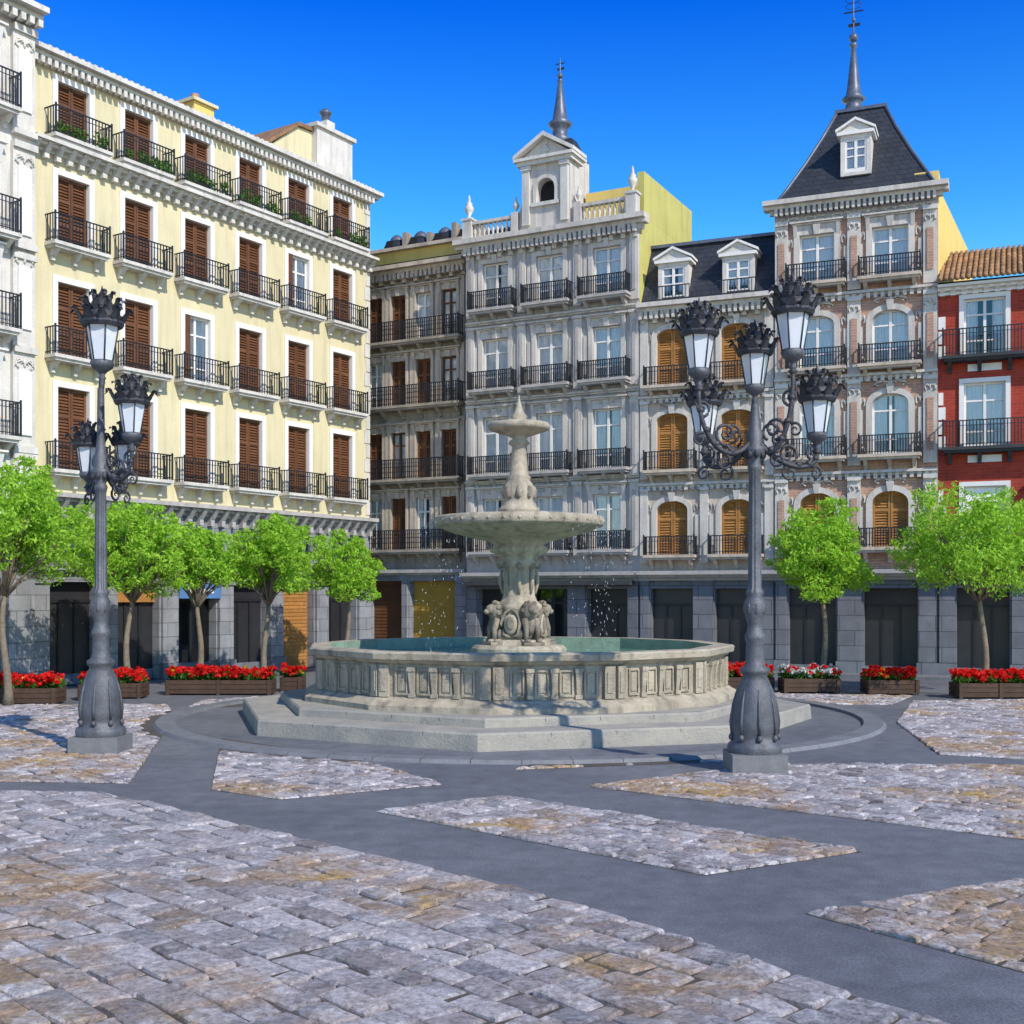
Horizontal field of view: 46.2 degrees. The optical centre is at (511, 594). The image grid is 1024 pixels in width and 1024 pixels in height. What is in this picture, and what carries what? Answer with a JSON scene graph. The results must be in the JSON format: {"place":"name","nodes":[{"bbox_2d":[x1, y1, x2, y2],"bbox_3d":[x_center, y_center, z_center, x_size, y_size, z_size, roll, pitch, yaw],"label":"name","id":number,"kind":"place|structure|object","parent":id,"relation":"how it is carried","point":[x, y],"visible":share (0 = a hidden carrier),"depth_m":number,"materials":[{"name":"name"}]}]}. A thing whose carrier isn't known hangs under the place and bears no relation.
{"place":"outdoors","nodes":[
{"label":"outdoors","id":0,"kind":"place"},
{"bbox_2d":[0,693,1023,1023],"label":"cobblestone paving","id":1,"kind":"structure","parent":0,"point":[88,833],"depth_m":9.26,"materials":[{"name":"grey stone"}]},
{"bbox_2d":[0,454,109,705],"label":"plane tree","id":2,"kind":"object","parent":1,"relation":"on","point":[32,521],"visible":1,"depth_m":25.79,"materials":[{"name":"green plant"}]},
{"bbox_2d":[64,286,157,754],"bbox_3d":[-6.128,-1.155,18.340,1.300,7.129,1.681,0,0,-25],"label":"street lamp","id":3,"kind":"object","parent":1,"relation":"on","point":[101,728],"visible":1,"depth_m":18.16,"materials":[{"name":"metal"}]},
{"bbox_2d":[669,273,846,773],"bbox_3d":[3.356,-0.958,16.354,2.522,6.736,1.347,0,0,0],"label":"street lamp","id":4,"kind":"object","parent":1,"relation":"on","point":[754,745],"visible":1,"depth_m":16.21,"materials":[{"name":"metal"}]},
{"bbox_2d":[0,667,1023,1023],"bbox_3d":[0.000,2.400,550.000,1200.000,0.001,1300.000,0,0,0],"label":"ground","id":5,"kind":"structure","parent":0,"point":[758,913],"depth_m":11.54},
{"bbox_2d":[0,14,34,671],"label":"walls","id":6,"kind":"structure","parent":5,"relation":"on","point":[6,135],"depth_m":29.75,"materials":[{"name":"white stone"}]},
{"bbox_2d":[0,20,8,466],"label":"window trim","id":7,"kind":"structure","parent":6,"relation":"attached to","point":[3,25],"depth_m":29.49,"materials":[{"name":"white paint"}]},
{"bbox_2d":[15,37,34,468],"bbox_3d":[-14.043,-8.527,27.196,0.080,10.772,7.348,0,0,33],"label":"relief","id":8,"kind":"object","parent":7,"relation":"attached to","point":[24,158],"visible":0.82,"depth_m":30.01,"materials":[{"name":"white stone"}]},
{"bbox_2d":[0,100,22,455],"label":"balconies","id":9,"kind":"structure","parent":6,"relation":"attached to","point":[8,112],"depth_m":29.47,"materials":[{"name":"white stone"}]},
{"bbox_2d":[0,65,21,504],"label":"railings","id":10,"kind":"object","parent":9,"relation":"on","point":[17,230],"visible":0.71,"depth_m":29.44,"materials":[{"name":"metal"}]},
{"bbox_2d":[6,22,37,674],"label":"pilasters","id":11,"kind":"object","parent":6,"relation":"attached to","point":[19,620],"visible":0.77,"depth_m":30.00,"materials":[{"name":"white stone"}]},
{"bbox_2d":[0,0,49,561],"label":"cornices","id":12,"kind":"object","parent":6,"relation":"attached to","point":[31,13],"visible":0.91,"depth_m":29.77,"materials":[{"name":"white stone"}]},
{"bbox_2d":[0,671,66,703],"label":"flower planter","id":13,"kind":"object","parent":5,"relation":"on","point":[47,687],"visible":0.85,"depth_m":26.22,"materials":[{"name":"brown wood"}]},
{"bbox_2d":[77,671,87,700],"bbox_3d":[-9.617,2.055,27.504,0.583,0.691,0.676,0,0,0],"label":"flower planter","id":14,"kind":"object","parent":5,"relation":"on","point":[81,679],"visible":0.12,"depth_m":27.23,"materials":[{"name":"brown wood"}]},
{"bbox_2d":[113,666,149,698],"bbox_3d":[-8.876,2.019,27.979,0.775,0.761,0.726,0,0,0],"label":"flower planter","id":15,"kind":"object","parent":5,"relation":"on","point":[131,684],"visible":0.97,"depth_m":27.76,"materials":[{"name":"brown wood"}]},
{"bbox_2d":[62,499,209,668],"bbox_3d":[-9.242,0.006,29.645,3.419,4.808,3.675,0,0,0],"label":"plane tree","id":16,"kind":"object","parent":5,"relation":"on","point":[136,546],"visible":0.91,"depth_m":29.00,"materials":[{"name":"green plant"}]},
{"bbox_2d":[151,521,245,664],"bbox_3d":[-8.006,0.252,30.596,2.405,4.336,2.244,0,0,0],"label":"plane tree","id":17,"kind":"object","parent":5,"relation":"on","point":[216,562],"visible":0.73,"depth_m":30.33,"materials":[{"name":"green plant"}]},
{"bbox_2d":[35,61,368,685],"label":"walls","id":18,"kind":"structure","parent":5,"relation":"on","point":[169,299],"depth_m":35.69,"materials":[{"name":"beige paint"}]},
{"bbox_2d":[50,582,349,684],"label":"shopfronts","id":19,"kind":"object","parent":18,"relation":"attached to","point":[69,629],"visible":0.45,"depth_m":35.51,"materials":[{"name":"glass"}]},
{"bbox_2d":[118,584,220,601],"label":"shop signs","id":20,"kind":"object","parent":19,"relation":"attached to","point":[215,593],"visible":0.29,"depth_m":34.29,"materials":[{"name":"multicoloured wood"}]},
{"bbox_2d":[35,524,370,678],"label":"pilasters","id":21,"kind":"object","parent":18,"relation":"attached to","point":[170,631],"visible":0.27,"depth_m":36.05,"materials":[{"name":"stone"}]},
{"bbox_2d":[58,83,348,497],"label":"shutters","id":22,"kind":"object","parent":18,"relation":"attached to","point":[71,403],"visible":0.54,"depth_m":35.42,"materials":[{"name":"brown wood"}]},
{"bbox_2d":[52,72,354,498],"bbox_3d":[-8.718,-8.435,36.323,0.105,10.350,12.050,0,0,33],"label":"window trim","id":23,"kind":"structure","parent":18,"relation":"attached to","point":[56,172],"depth_m":35.81,"materials":[{"name":"white paint"}]},
{"bbox_2d":[56,256,350,564],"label":"windows","id":24,"kind":"structure","parent":18,"relation":"attached to","point":[194,320],"depth_m":35.86,"materials":[{"name":"white paint"}]},
{"bbox_2d":[58,259,348,558],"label":"curtains","id":25,"kind":"object","parent":24,"relation":"attached to","point":[200,325],"visible":0.17,"depth_m":35.84,"materials":[{"name":"white fabric"}]},
{"bbox_2d":[44,131,369,572],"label":"balconies","id":26,"kind":"structure","parent":18,"relation":"attached to","point":[55,247],"depth_m":35.34,"materials":[{"name":"white stone"}]},
{"bbox_2d":[44,101,369,499],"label":"railings","id":27,"kind":"object","parent":26,"relation":"on","point":[366,232],"visible":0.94,"depth_m":35.37,"materials":[{"name":"metal"}]},
{"bbox_2d":[54,120,366,246],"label":"balcony plants","id":28,"kind":"object","parent":26,"relation":"on","point":[64,129],"visible":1,"depth_m":34.75,"materials":[{"name":"green plant"}]},
{"bbox_2d":[35,40,383,575],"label":"cornices","id":29,"kind":"object","parent":18,"relation":"attached to","point":[48,55],"visible":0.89,"depth_m":35.69,"materials":[{"name":"white stone"}]},
{"bbox_2d":[178,93,355,177],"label":"roof","id":30,"kind":"structure","parent":18,"relation":"on","point":[325,143],"depth_m":40.36,"materials":[{"name":"white paint"}]},
{"bbox_2d":[165,663,277,694],"bbox_3d":[-7.043,2.022,28.990,2.687,0.756,0.760,0,0,0],"label":"flower planter","id":31,"kind":"object","parent":5,"relation":"on","point":[198,679],"visible":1,"depth_m":28.70,"materials":[{"name":"brown wood"}]},
{"bbox_2d":[227,510,314,667],"bbox_3d":[-6.475,0.081,31.963,2.630,4.672,2.806,0,0,0],"label":"plane tree","id":32,"kind":"object","parent":5,"relation":"on","point":[272,550],"visible":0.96,"depth_m":31.42,"materials":[{"name":"green plant"}]},
{"bbox_2d":[279,662,306,691],"bbox_3d":[-5.481,2.031,29.993,0.692,0.739,0.733,0,0,0],"label":"flower planter","id":33,"kind":"object","parent":5,"relation":"on","point":[293,678],"visible":0.99,"depth_m":29.71,"materials":[{"name":"brown wood"}]},
{"bbox_2d":[302,528,385,639],"bbox_3d":[-5.049,0.185,35.847,2.490,4.454,2.567,0,0,0],"label":"plane tree","id":34,"kind":"object","parent":5,"relation":"on","point":[337,575],"visible":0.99,"depth_m":35.47,"materials":[{"name":"green plant"}]},
{"bbox_2d":[369,253,466,638],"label":"walls","id":35,"kind":"structure","parent":5,"relation":"on","point":[429,562],"depth_m":42.66,"materials":[{"name":"grey paint"}]},
{"bbox_2d":[370,296,455,549],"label":"shutters","id":36,"kind":"object","parent":35,"relation":"attached to","point":[424,438],"visible":0.62,"depth_m":42.99,"materials":[{"name":"brown wood"}]},
{"bbox_2d":[370,289,455,549],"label":"windows","id":37,"kind":"structure","parent":35,"relation":"attached to","point":[400,445],"depth_m":42.66,"materials":[{"name":"white paint"}]},
{"bbox_2d":[372,291,455,547],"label":"curtains","id":38,"kind":"object","parent":37,"relation":"attached to","point":[447,311],"visible":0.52,"depth_m":42.65,"materials":[{"name":"white fabric"}]},
{"bbox_2d":[374,581,454,638],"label":"shopfronts","id":39,"kind":"object","parent":35,"relation":"attached to","point":[434,608],"visible":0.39,"depth_m":42.84,"materials":[{"name":"yellow wood"}]},
{"bbox_2d":[369,277,460,549],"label":"window trim","id":40,"kind":"structure","parent":35,"relation":"attached to","point":[426,353],"depth_m":42.52,"materials":[{"name":"stone"}]},
{"bbox_2d":[369,333,464,562],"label":"balconies","id":41,"kind":"structure","parent":35,"relation":"attached to","point":[420,343],"depth_m":42.13,"materials":[{"name":"beige stone"}]},
{"bbox_2d":[369,311,464,549],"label":"railings","id":42,"kind":"object","parent":41,"relation":"on","point":[381,404],"visible":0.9,"depth_m":42.03,"materials":[{"name":"metal"}]},
{"bbox_2d":[369,254,466,575],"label":"cornices","id":43,"kind":"object","parent":35,"relation":"attached to","point":[427,269],"visible":0.81,"depth_m":42.17,"materials":[{"name":"stone"}]},
{"bbox_2d":[385,275,465,637],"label":"pilasters","id":44,"kind":"object","parent":35,"relation":"attached to","point":[460,610],"visible":0.5,"depth_m":42.14,"materials":[{"name":"stone"}]},
{"bbox_2d":[370,222,496,265],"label":"roof","id":45,"kind":"structure","parent":35,"relation":"on","point":[406,246],"depth_m":43.71,"materials":[{"name":"yellow paint"}]},
{"bbox_2d":[153,697,886,764],"bbox_3d":[0.140,2.373,24.000,14.040,0.055,14.040,0,0,0],"label":"kerb ring","id":46,"kind":"object","parent":5,"relation":"on","point":[879,726],"visible":0.62,"depth_m":18.28,"materials":[{"name":"stone"}]},
{"bbox_2d":[242,396,810,751],"bbox_3d":[0.140,-0.800,24.000,10.569,6.400,10.569,0,0,-16],"label":"stone fountain","id":47,"kind":"object","parent":5,"relation":"on","point":[519,677],"visible":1,"depth_m":20.56,"materials":[{"name":"beige stone"}]},
{"bbox_2d":[452,58,691,637],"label":"grey stone building with bell gable","id":48,"kind":"structure","parent":5,"relation":"on","point":[556,271],"depth_m":39.18,"materials":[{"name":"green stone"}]},
{"bbox_2d":[484,246,620,551],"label":"windows","id":49,"kind":"structure","parent":48,"relation":"in","point":[608,260],"depth_m":39.61,"materials":[{"name":"white paint"}]},
{"bbox_2d":[640,308,774,658],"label":"walls","id":50,"kind":"structure","parent":5,"relation":"on","point":[716,496],"depth_m":37.31,"materials":[{"name":"stone"}]},
{"bbox_2d":[653,589,746,664],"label":"shopfronts","id":51,"kind":"object","parent":50,"relation":"attached to","point":[672,613],"visible":0.43,"depth_m":37.72,"materials":[{"name":"metal"}]},
{"bbox_2d":[642,378,763,569],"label":"balconies","id":52,"kind":"structure","parent":50,"relation":"attached to","point":[671,388],"depth_m":37.10,"materials":[{"name":"stone"}]},
{"bbox_2d":[643,276,763,554],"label":"railings","id":53,"kind":"object","parent":52,"relation":"on","point":[694,540],"visible":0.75,"depth_m":37.05,"materials":[{"name":"metal"}]},
{"bbox_2d":[658,324,749,554],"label":"shutters","id":54,"kind":"object","parent":50,"relation":"attached to","point":[672,435],"visible":0.54,"depth_m":37.66,"materials":[{"name":"orange wood"}]},
{"bbox_2d":[635,290,774,580],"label":"cornices","id":55,"kind":"object","parent":50,"relation":"attached to","point":[742,303],"visible":0.8,"depth_m":36.96,"materials":[{"name":"stone"}]},
{"bbox_2d":[648,313,764,554],"bbox_3d":[5.956,-4.930,37.205,3.770,7.360,0.220,0,0,23],"label":"window trim","id":56,"kind":"structure","parent":50,"relation":"attached to","point":[737,318],"depth_m":37.35,"materials":[{"name":"stone"}]},
{"bbox_2d":[648,310,764,512],"bbox_3d":[5.960,-5.681,37.214,3.911,6.163,0.100,0,0,23],"label":"relief","id":57,"kind":"object","parent":50,"relation":"attached to","point":[697,506],"visible":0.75,"depth_m":37.15,"materials":[{"name":"grey stone"}]},
{"bbox_2d":[639,306,774,670],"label":"pilasters","id":58,"kind":"object","parent":50,"relation":"attached to","point":[703,610],"visible":0.69,"depth_m":37.15,"materials":[{"name":"stone"}]},
{"bbox_2d":[728,661,774,689],"bbox_3d":[5.838,2.021,29.993,1.495,0.758,0.785,0,0,0],"label":"flower planter","id":59,"kind":"object","parent":5,"relation":"on","point":[735,675],"visible":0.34,"depth_m":29.72,"materials":[{"name":"brown wood"}]},
{"bbox_2d":[778,662,841,693],"bbox_3d":[7.300,2.025,29.492,1.552,0.750,0.747,0,0,0],"label":"flower planter","id":60,"kind":"object","parent":5,"relation":"on","point":[813,677],"visible":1,"depth_m":29.20,"materials":[{"name":"brown wood"}]},
{"bbox_2d":[763,497,884,665],"bbox_3d":[7.905,-0.062,30.310,2.888,4.951,2.949,0,0,0],"label":"plane tree","id":61,"kind":"object","parent":5,"relation":"on","point":[837,564],"visible":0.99,"depth_m":29.70,"materials":[{"name":"green plant"}]},
{"bbox_2d":[775,170,971,667],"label":"walls","id":62,"kind":"structure","parent":5,"relation":"on","point":[949,239],"depth_m":35.39,"materials":[{"name":"grey stone"}]},
{"bbox_2d":[790,588,916,668],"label":"shopfronts","id":63,"kind":"object","parent":62,"relation":"attached to","point":[890,627],"visible":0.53,"depth_m":35.59,"materials":[{"name":"metal"}]},
{"bbox_2d":[785,270,921,562],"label":"balconies","id":64,"kind":"structure","parent":62,"relation":"attached to","point":[865,281],"depth_m":34.95,"materials":[{"name":"stone"}]},
{"bbox_2d":[785,249,920,547],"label":"railings","id":65,"kind":"object","parent":64,"relation":"on","point":[787,269],"visible":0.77,"depth_m":34.93,"materials":[{"name":"metal"}]},
{"bbox_2d":[800,137,907,456],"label":"windows","id":66,"kind":"structure","parent":62,"relation":"attached to","point":[890,241],"depth_m":35.40,"materials":[{"name":"white paint"}]},
{"bbox_2d":[802,140,906,454],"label":"curtains","id":67,"kind":"object","parent":66,"relation":"attached to","point":[899,333],"visible":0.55,"depth_m":35.42,"materials":[{"name":"white fabric"}]},
{"bbox_2d":[801,491,907,546],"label":"shutters","id":68,"kind":"object","parent":62,"relation":"attached to","point":[899,509],"visible":0.47,"depth_m":35.30,"materials":[{"name":"orange wood"}]},
{"bbox_2d":[788,207,921,546],"bbox_3d":[10.076,-6.295,35.460,3.860,9.790,0.260,0,0,23],"label":"window trim","id":69,"kind":"structure","parent":62,"relation":"attached to","point":[891,218],"depth_m":35.28,"materials":[{"name":"stone"}]},
{"bbox_2d":[762,178,948,579],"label":"cornices","id":70,"kind":"object","parent":62,"relation":"attached to","point":[909,194],"visible":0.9,"depth_m":35.15,"materials":[{"name":"stone"}]},
{"bbox_2d":[774,203,937,674],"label":"pilasters","id":71,"kind":"object","parent":62,"relation":"attached to","point":[849,632],"visible":0.7,"depth_m":35.38,"materials":[{"name":"stone"}]},
{"bbox_2d":[777,102,935,199],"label":"roof","id":72,"kind":"structure","parent":62,"relation":"on","point":[896,160],"depth_m":36.25,"materials":[{"name":"tile"}]},
{"bbox_2d":[841,0,865,108],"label":"spire","id":73,"kind":"structure","parent":72,"relation":"on","point":[854,97],"depth_m":37.68,"materials":[{"name":"metal"}]},
{"bbox_2d":[835,116,878,177],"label":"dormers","id":74,"kind":"object","parent":72,"relation":"on","point":[855,127],"visible":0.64,"depth_m":35.80,"materials":[{"name":"white paint"}]},
{"bbox_2d":[776,201,936,541],"bbox_3d":[10.108,-6.433,35.446,4.598,9.898,0.160,0,0,23],"label":"relief","id":75,"kind":"object","parent":62,"relation":"attached to","point":[930,300],"visible":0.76,"depth_m":35.35,"materials":[{"name":"stone"}]},
{"bbox_2d":[860,665,919,694],"bbox_3d":[9.127,2.037,28.996,1.414,0.727,0.765,0,0,0],"label":"flower planter","id":76,"kind":"object","parent":5,"relation":"on","point":[877,679],"visible":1,"depth_m":28.71,"materials":[{"name":"brown wood"}]},
{"bbox_2d":[884,479,1023,697],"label":"plane tree","id":77,"kind":"object","parent":5,"relation":"on","point":[981,558],"visible":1,"depth_m":27.45,"materials":[{"name":"green plant"}]},
{"bbox_2d":[938,275,1023,667],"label":"walls","id":78,"kind":"structure","parent":5,"relation":"on","point":[960,468],"depth_m":34.31,"materials":[{"name":"red paint"}]},
{"bbox_2d":[937,244,1023,281],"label":"roof","id":79,"kind":"structure","parent":78,"relation":"on","point":[992,262],"depth_m":34.87,"materials":[{"name":"tile"}]},
{"bbox_2d":[937,579,1023,674],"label":"pilasters","id":80,"kind":"object","parent":78,"relation":"attached to","point":[946,631],"visible":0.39,"depth_m":34.36,"materials":[{"name":"stone"}]},
{"bbox_2d":[937,277,1023,578],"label":"cornices","id":81,"kind":"object","parent":78,"relation":"attached to","point":[983,286],"visible":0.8,"depth_m":34.16,"materials":[{"name":"white paint"}]},
{"bbox_2d":[957,588,1008,670],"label":"shopfronts","id":82,"kind":"object","parent":78,"relation":"attached to","point":[969,641],"visible":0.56,"depth_m":34.44,"materials":[{"name":"glass"}]},
{"bbox_2d":[942,350,1023,551],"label":"balconies","id":83,"kind":"structure","parent":78,"relation":"attached to","point":[978,358],"depth_m":33.80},
{"bbox_2d":[942,323,1023,542],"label":"railings","id":84,"kind":"object","parent":83,"relation":"on","point":[983,350],"visible":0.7,"depth_m":33.71,"materials":[{"name":"metal"}]},
{"bbox_2d":[959,290,1010,536],"bbox_3d":[15.520,-4.780,33.263,5.860,7.600,0.120,0,0,23],"label":"window trim","id":85,"kind":"structure","parent":78,"relation":"attached to","point":[1007,379],"depth_m":34.05,"materials":[{"name":"white paint"}]},
{"bbox_2d":[964,297,1005,533],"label":"windows","id":86,"kind":"structure","parent":78,"relation":"attached to","point":[984,314],"depth_m":34.21,"materials":[{"name":"white paint"}]},
{"bbox_2d":[966,299,1003,537],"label":"curtains","id":87,"kind":"object","parent":86,"relation":"attached to","point":[994,409],"visible":0.56,"depth_m":34.25,"materials":[{"name":"white fabric"}]},
{"bbox_2d":[948,667,1023,698],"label":"flower planter","id":88,"kind":"object","parent":5,"relation":"on","point":[1001,683],"visible":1,"depth_m":27.71,"materials":[{"name":"brown wood"}]},
{"bbox_2d":[34,0,1023,279],"label":"sky","id":89,"kind":"structure","parent":0,"point":[722,103],"materials":[{"name":"blue"}]},
{"bbox_2d":[641,232,774,302],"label":"roof","id":90,"kind":"structure","parent":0,"point":[706,274],"depth_m":37.73,"materials":[{"name":"tile"}]},
{"bbox_2d":[653,239,761,298],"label":"dormers","id":91,"kind":"object","parent":90,"relation":"on","point":[736,249],"visible":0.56,"depth_m":37.16,"materials":[{"name":"white paint"}]},
{"bbox_2d":[662,259,749,297],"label":"windows","id":92,"kind":"structure","parent":91,"relation":"attached to","point":[738,269],"depth_m":37.12,"materials":[{"name":"white paint"}]},
{"bbox_2d":[665,261,747,292],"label":"curtains","id":93,"kind":"object","parent":92,"relation":"attached to","point":[743,272],"visible":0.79,"depth_m":37.14,"materials":[{"name":"white fabric"}]},
{"bbox_2d":[773,671,951,680],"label":"sidewalk","id":94,"kind":"structure","parent":0,"point":[918,677],"depth_m":33.87,"materials":[{"name":"stone"}]}
]}

